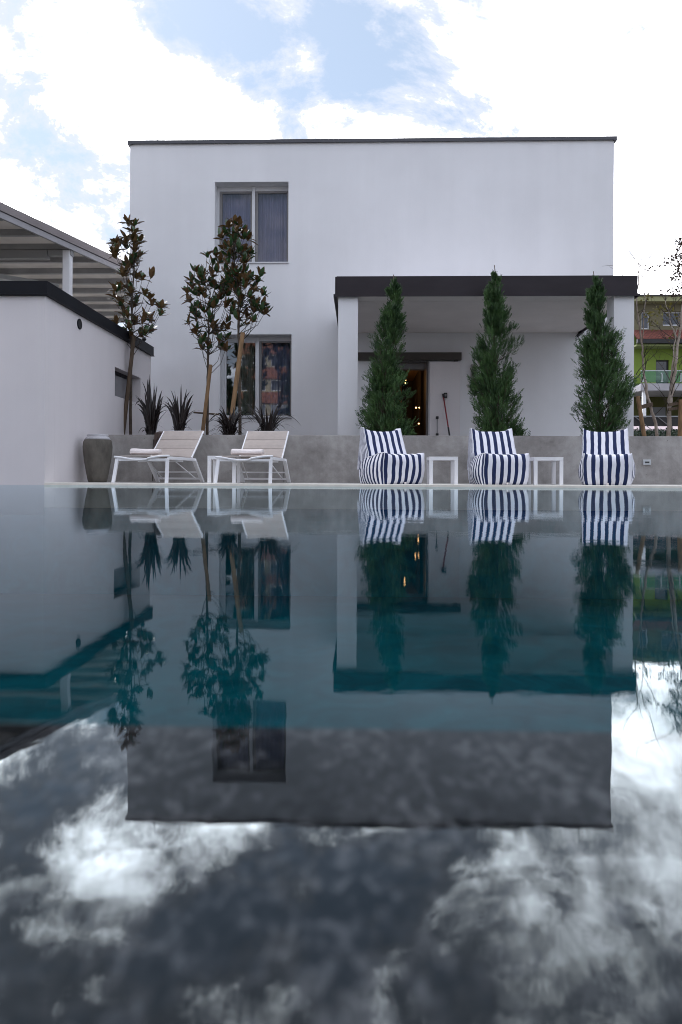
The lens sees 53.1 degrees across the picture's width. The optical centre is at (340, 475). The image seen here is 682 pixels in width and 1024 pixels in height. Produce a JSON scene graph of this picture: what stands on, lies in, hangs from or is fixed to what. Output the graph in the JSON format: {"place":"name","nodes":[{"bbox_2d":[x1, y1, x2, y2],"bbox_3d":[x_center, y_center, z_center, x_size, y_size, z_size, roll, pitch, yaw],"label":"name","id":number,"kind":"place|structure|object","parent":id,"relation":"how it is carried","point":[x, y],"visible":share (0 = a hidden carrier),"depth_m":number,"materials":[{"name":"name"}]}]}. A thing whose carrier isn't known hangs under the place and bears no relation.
{"place":"outdoors","nodes":[
{"label":"outdoors","id":0,"kind":"place"},
{"bbox_2d":[0,485,681,561],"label":"water","id":1,"kind":"structure","parent":0,"point":[626,523],"depth_m":2.28,"materials":[{"name":"liquid"}]},
{"bbox_2d":[0,0,681,330],"label":"sky","id":2,"kind":"structure","parent":0,"point":[80,80],"materials":[{"name":"white"}]},
{"bbox_2d":[634,294,681,435],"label":"apartment building","id":3,"kind":"structure","parent":0,"point":[655,373],"depth_m":33.62,"materials":[{"name":"green paint"}]},
{"bbox_2d":[641,312,648,328],"bbox_3d":[15.020,-7.628,33.768,0.415,0.873,0.080,0,0,2],"label":"window","id":4,"kind":"structure","parent":3,"relation":"in","point":[646,325],"depth_m":33.76,"materials":[{"name":"grey glass"}]},
{"bbox_2d":[650,407,665,435],"bbox_3d":[16.116,-1.618,34.723,0.750,3.680,0.090,0,0,2],"label":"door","id":5,"kind":"structure","parent":3,"relation":"in","point":[662,412],"depth_m":34.68,"materials":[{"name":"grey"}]},
{"bbox_2d":[656,360,667,382],"bbox_3d":[15.935,-5.021,33.943,0.647,1.377,0.080,0,0,2],"label":"window","id":6,"kind":"structure","parent":3,"relation":"in","point":[658,367],"depth_m":33.93,"materials":[{"name":"black glass"}]},
{"bbox_2d":[663,312,679,325],"bbox_3d":[16.389,-7.706,33.731,1.061,0.705,0.080,0,0,2],"label":"window","id":7,"kind":"structure","parent":3,"relation":"in","point":[664,318],"depth_m":33.72,"materials":[{"name":"grey glass"}]},
{"label":"ground","id":8,"kind":"structure","parent":0,"visible":0},
{"bbox_2d":[0,202,129,322],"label":"carport","id":9,"kind":"object","parent":8,"relation":"on","point":[32,249],"visible":0.42,"depth_m":14.83,"materials":[{"name":"metal"}]},
{"bbox_2d":[0,281,154,484],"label":"annex","id":10,"kind":"object","parent":8,"relation":"on","point":[64,360],"visible":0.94,"depth_m":9.47,"materials":[{"name":"white paint"}]},
{"bbox_2d":[115,371,129,398],"bbox_3d":[-4.051,-1.615,12.406,0.050,0.497,1.374,0,0,2],"label":"window","id":11,"kind":"structure","parent":10,"relation":"in","point":[120,379],"depth_m":12.52,"materials":[{"name":"grey glass"}]},
{"bbox_2d":[0,548,681,733],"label":"pool basin","id":12,"kind":"object","parent":8,"relation":"in","point":[399,639],"depth_m":6.58,"materials":[{"name":"teal tile"}]},
{"bbox_2d":[0,724,681,1023],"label":"pool ledge","id":13,"kind":"object","parent":12,"relation":"attached to","point":[195,875],"depth_m":0.27,"materials":[{"name":"stone"}]},
{"bbox_2d":[44,482,681,487],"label":"pool coping","id":14,"kind":"object","parent":12,"relation":"on","point":[395,485],"visible":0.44,"depth_m":8.99,"materials":[{"name":"stone"}]},
{"bbox_2d":[67,482,678,484],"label":"deck","id":15,"kind":"structure","parent":8,"relation":"on","point":[328,483],"depth_m":10.08,"materials":[{"name":"stone"}]},
{"bbox_2d":[83,434,112,481],"bbox_3d":[-3.641,-0.250,10.202,0.424,0.712,0.424,0,0,2],"label":"stone urn","id":16,"kind":"object","parent":15,"relation":"on","point":[97,452],"visible":0.98,"depth_m":10.05,"materials":[{"name":"grey stone"}]},
{"bbox_2d":[111,431,203,482],"bbox_3d":[-2.594,-0.289,9.947,0.799,0.818,1.586,0,0,9],"label":"sun lounger","id":17,"kind":"object","parent":15,"relation":"on","point":[177,446],"visible":0.98,"depth_m":10.36,"materials":[{"name":"beige"}]},
{"bbox_2d":[130,448,161,454],"bbox_3d":[-2.729,-0.330,9.533,0.429,0.090,0.163,0,0,6],"label":"rolled towel","id":18,"kind":"object","parent":17,"relation":"on","point":[136,451],"visible":1,"depth_m":9.47,"materials":[{"name":"white fabric"}]},
{"bbox_2d":[207,456,240,482],"bbox_3d":[-1.629,-0.077,9.527,0.391,0.375,0.402,0,0,2],"label":"side table","id":19,"kind":"object","parent":15,"relation":"on","point":[209,467],"visible":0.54,"depth_m":9.33,"materials":[{"name":"white metal"}]},
{"bbox_2d":[214,431,290,483],"bbox_3d":[-1.232,-0.283,9.913,0.799,0.818,1.586,0,0,6],"label":"sun lounger","id":20,"kind":"object","parent":15,"relation":"on","point":[272,444],"visible":0.91,"depth_m":10.37,"materials":[{"name":"beige"}]},
{"bbox_2d":[231,449,263,454],"bbox_3d":[-1.304,-0.323,9.494,0.449,0.089,0.164,0,0,5],"label":"rolled towel","id":21,"kind":"object","parent":20,"relation":"on","point":[247,451],"visible":1,"depth_m":9.44,"materials":[{"name":"white fabric"}]},
{"bbox_2d":[357,427,423,483],"bbox_3d":[0.698,-0.286,9.657,0.730,0.816,0.953,0,0,-22],"label":"beanbag chair","id":22,"kind":"object","parent":15,"relation":"on","point":[384,458],"visible":0.98,"depth_m":9.38,"materials":[{"name":"multicoloured"}]},
{"bbox_2d":[426,457,457,483],"bbox_3d":[1.398,-0.063,9.446,0.389,0.375,0.402,0,0,2],"label":"side table","id":23,"kind":"object","parent":15,"relation":"on","point":[454,471],"visible":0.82,"depth_m":9.25,"materials":[{"name":"white metal"}]},
{"bbox_2d":[467,428,529,484],"bbox_3d":[2.184,-0.277,9.553,0.739,0.812,0.953,0,0,-4],"label":"beanbag chair","id":24,"kind":"object","parent":15,"relation":"on","point":[493,458],"visible":0.99,"depth_m":9.21,"materials":[{"name":"multicoloured"}]},
{"bbox_2d":[527,457,563,484],"bbox_3d":[2.810,-0.057,9.408,0.395,0.375,0.402,0,0,2],"label":"side table","id":25,"kind":"object","parent":15,"relation":"on","point":[535,460],"visible":0.91,"depth_m":9.21,"materials":[{"name":"white metal"}]},
{"bbox_2d":[578,428,634,484],"bbox_3d":[3.690,-0.270,9.495,0.737,0.813,0.952,0,0,19],"label":"beanbag chair","id":26,"kind":"object","parent":15,"relation":"on","point":[606,458],"visible":0.99,"depth_m":9.16,"materials":[{"name":"multicoloured"}]},
{"bbox_2d":[127,136,639,435],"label":"house","id":27,"kind":"structure","parent":8,"relation":"on","point":[344,231],"depth_m":14.63,"materials":[{"name":"white paint"}]},
{"bbox_2d":[216,186,288,263],"bbox_3d":[-1.927,-5.463,14.940,1.695,1.935,0.504,0,0,2],"label":"window","id":28,"kind":"structure","parent":27,"relation":"in","point":[264,210],"depth_m":15.14,"materials":[{"name":"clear glass"}]},
{"bbox_2d":[219,337,291,418],"bbox_3d":[-1.794,-2.143,14.936,1.662,1.989,0.504,0,0,2],"label":"window","id":29,"kind":"structure","parent":27,"relation":"in","point":[272,354],"depth_m":15.14,"materials":[{"name":"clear glass"}]},
{"bbox_2d":[429,362,459,435],"bbox_3d":[2.215,-1.355,14.566,0.646,2.131,0.050,0,0,2],"label":"sliding door","id":30,"kind":"structure","parent":27,"relation":"in","point":[444,376],"depth_m":14.54,"materials":[{"name":"paint"}]},
{"bbox_2d":[471,364,476,380],"bbox_3d":[2.829,-2.086,14.557,0.120,0.560,0.063,0,0,2],"label":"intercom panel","id":31,"kind":"object","parent":27,"relation":"attached to","point":[473,370],"visible":0.28,"depth_m":14.53,"materials":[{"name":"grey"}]},
{"bbox_2d":[107,435,681,484],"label":"concrete wall","id":32,"kind":"structure","parent":8,"relation":"on","point":[322,458],"depth_m":10.80,"materials":[{"name":"grey concrete"}]},
{"bbox_2d":[643,459,650,464],"bbox_3d":[4.782,-0.203,10.659,0.120,0.084,0.029,0,0,2],"label":"electrical outlet","id":33,"kind":"object","parent":32,"relation":"attached to","point":[646,462],"visible":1,"depth_m":10.65,"materials":[{"name":"grey plastic"}]},
{"bbox_2d":[634,416,677,433],"bbox_3d":[11.010,-0.770,20.745,4.334,2.058,0.170,0,0,2],"label":"garden fence","id":34,"kind":"object","parent":8,"relation":"on","point":[660,420],"visible":0.28,"depth_m":20.77,"materials":[{"name":"grey metal"}]},
{"bbox_2d":[634,428,677,435],"bbox_3d":[9.246,-0.561,19.405,2.373,1.606,0.816,0,0,2],"label":"hedge","id":35,"kind":"object","parent":8,"relation":"on","point":[674,433],"visible":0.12,"depth_m":19.28,"materials":[{"name":"green plant"}]},
{"bbox_2d":[634,426,677,430],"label":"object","id":36,"kind":"object","parent":8,"relation":"on","point":[659,427],"visible":0.09,"depth_m":23.32,"materials":[{"name":"white"}]},
{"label":"terrace","id":37,"kind":"structure","parent":8,"relation":"on","visible":0},
{"bbox_2d":[442,394,449,435],"bbox_3d":[2.323,-0.998,14.352,0.352,1.475,0.397,0,0,2],"label":"broom","id":38,"kind":"object","parent":37,"relation":"on","point":[446,415],"visible":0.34,"depth_m":14.40,"materials":[{"name":"red plastic"}]},
{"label":"planting bed","id":39,"kind":"structure","parent":8,"relation":"on","visible":0},
{"bbox_2d":[124,336,135,434],"bbox_3d":[-3.812,-1.473,12.185,0.310,2.021,0.076,0,0,13],"label":"wooden stake","id":40,"kind":"object","parent":39,"relation":"on","point":[128,384],"visible":0.79,"depth_m":12.15,"materials":[{"name":"brown wood"}]},
{"bbox_2d":[106,214,169,434],"bbox_3d":[-3.695,-2.591,12.376,1.189,4.290,0.952,0,0,-14],"label":"magnolia tree","id":41,"kind":"object","parent":39,"relation":"on","point":[129,263],"visible":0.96,"depth_m":12.28,"materials":[{"name":"green plant"}]},
{"bbox_2d":[135,378,170,434],"bbox_3d":[-3.224,-1.157,11.774,0.798,1.184,0.544,0,0,2],"label":"flax plant","id":42,"kind":"object","parent":39,"relation":"on","point":[150,410],"visible":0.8,"depth_m":11.78,"materials":[{"name":"green plant"}]},
{"bbox_2d":[159,386,198,430],"bbox_3d":[-2.774,-1.083,11.833,0.842,1.041,0.472,0,0,2],"label":"flax plant","id":43,"kind":"object","parent":39,"relation":"on","point":[180,418],"visible":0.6,"depth_m":11.84,"materials":[{"name":"green plant"}]},
{"bbox_2d":[201,364,211,434],"bbox_3d":[-2.474,-1.236,12.445,0.266,1.560,0.071,0,0,17],"label":"wooden stake","id":44,"kind":"object","parent":39,"relation":"on","point":[206,398],"visible":0.79,"depth_m":12.42,"materials":[{"name":"brown wood"}]},
{"bbox_2d":[180,246,239,434],"bbox_3d":[-2.396,-2.345,12.548,1.156,3.810,1.092,0,0,2],"label":"magnolia tree","id":45,"kind":"object","parent":39,"relation":"on","point":[220,286],"visible":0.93,"depth_m":12.54,"materials":[{"name":"green plant"}]},
{"bbox_2d":[194,412,218,414],"bbox_3d":[-2.498,-1.145,12.647,0.487,0.073,0.032,0,0,7],"label":"wooden rail","id":46,"kind":"object","parent":45,"relation":"attached to","point":[209,413],"visible":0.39,"depth_m":12.64,"materials":[{"name":"brown wood"}]},
{"bbox_2d":[205,406,253,434],"bbox_3d":[-1.868,-0.875,11.550,0.884,0.633,0.583,0,0,2],"label":"flax plant","id":47,"kind":"object","parent":39,"relation":"on","point":[229,427],"visible":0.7,"depth_m":11.50,"materials":[{"name":"green plant"}]},
{"bbox_2d":[229,332,244,419],"bbox_3d":[-1.847,-1.468,11.882,0.350,2.029,0.084,0,0,11],"label":"wooden stake","id":48,"kind":"object","parent":39,"relation":"on","point":[237,372],"visible":0.61,"depth_m":11.84,"materials":[{"name":"brown wood"}]},
{"bbox_2d":[213,214,272,434],"bbox_3d":[-1.740,-2.519,12.061,1.077,4.164,0.896,0,0,2],"label":"magnolia tree","id":49,"kind":"object","parent":39,"relation":"on","point":[243,279],"visible":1,"depth_m":11.99,"materials":[{"name":"green plant"}]},
{"bbox_2d":[237,402,297,430],"bbox_3d":[-1.196,-0.923,11.540,1.097,0.736,0.592,0,0,2],"label":"flax plant","id":50,"kind":"object","parent":39,"relation":"on","point":[271,424],"visible":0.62,"depth_m":11.49,"materials":[{"name":"green plant"}]},
{"bbox_2d":[355,275,418,435],"bbox_3d":[0.720,-1.854,11.140,1.036,2.868,0.920,0,0,33],"label":"cypress tree","id":51,"kind":"object","parent":39,"relation":"on","point":[385,383],"visible":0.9,"depth_m":11.07,"materials":[{"name":"green plant"}]},
{"bbox_2d":[466,265,530,435],"bbox_3d":[2.559,-1.924,11.105,1.060,3.012,1.022,0,0,2],"label":"cypress tree","id":52,"kind":"object","parent":39,"relation":"on","point":[487,389],"visible":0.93,"depth_m":11.00,"materials":[{"name":"green plant"}]},
{"bbox_2d":[570,271,640,434],"bbox_3d":[4.300,-1.863,11.107,1.095,2.907,1.019,0,0,23],"label":"cypress tree","id":53,"kind":"object","parent":39,"relation":"on","point":[599,368],"visible":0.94,"depth_m":10.94,"materials":[{"name":"green plant"}]},
{"bbox_2d":[636,396,645,435],"bbox_3d":[5.362,-0.915,12.137,0.263,0.992,0.074,0,0,-12],"label":"wooden stake","id":54,"kind":"object","parent":39,"relation":"on","point":[641,418],"visible":0.6,"depth_m":12.10,"materials":[{"name":"brown wood"}]},
{"bbox_2d":[641,402,652,408],"bbox_3d":[5.442,-1.237,12.188,0.305,0.140,0.040,0,0,-19],"label":"wooden rail","id":55,"kind":"object","parent":54,"relation":"attached to","point":[647,405],"visible":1,"depth_m":12.18,"materials":[{"name":"brown wood"}]},
{"bbox_2d":[607,213,677,435],"bbox_3d":[5.405,-2.623,12.218,1.103,4.447,1.045,0,0,2],"label":"birch tree","id":56,"kind":"object","parent":39,"relation":"on","point":[645,381],"visible":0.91,"depth_m":12.25,"materials":[{"name":"brown plant"}]},
{"bbox_2d":[637,215,681,435],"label":"birch tree","id":57,"kind":"object","parent":39,"relation":"on","point":[672,376],"visible":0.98,"depth_m":11.83,"materials":[{"name":"brown plant"}]},
{"bbox_2d":[678,399,681,435],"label":"wooden stake","id":58,"kind":"object","parent":39,"relation":"on","point":[680,418],"visible":0.54,"depth_m":11.69,"materials":[{"name":"brown wood"}]},
{"bbox_2d":[668,402,678,410],"bbox_3d":[5.829,-1.197,11.739,0.439,0.198,0.056,0,0,-11],"label":"wooden rail","id":59,"kind":"object","parent":58,"relation":"attached to","point":[673,404],"visible":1,"depth_m":11.71,"materials":[{"name":"brown wood"}]}
]}

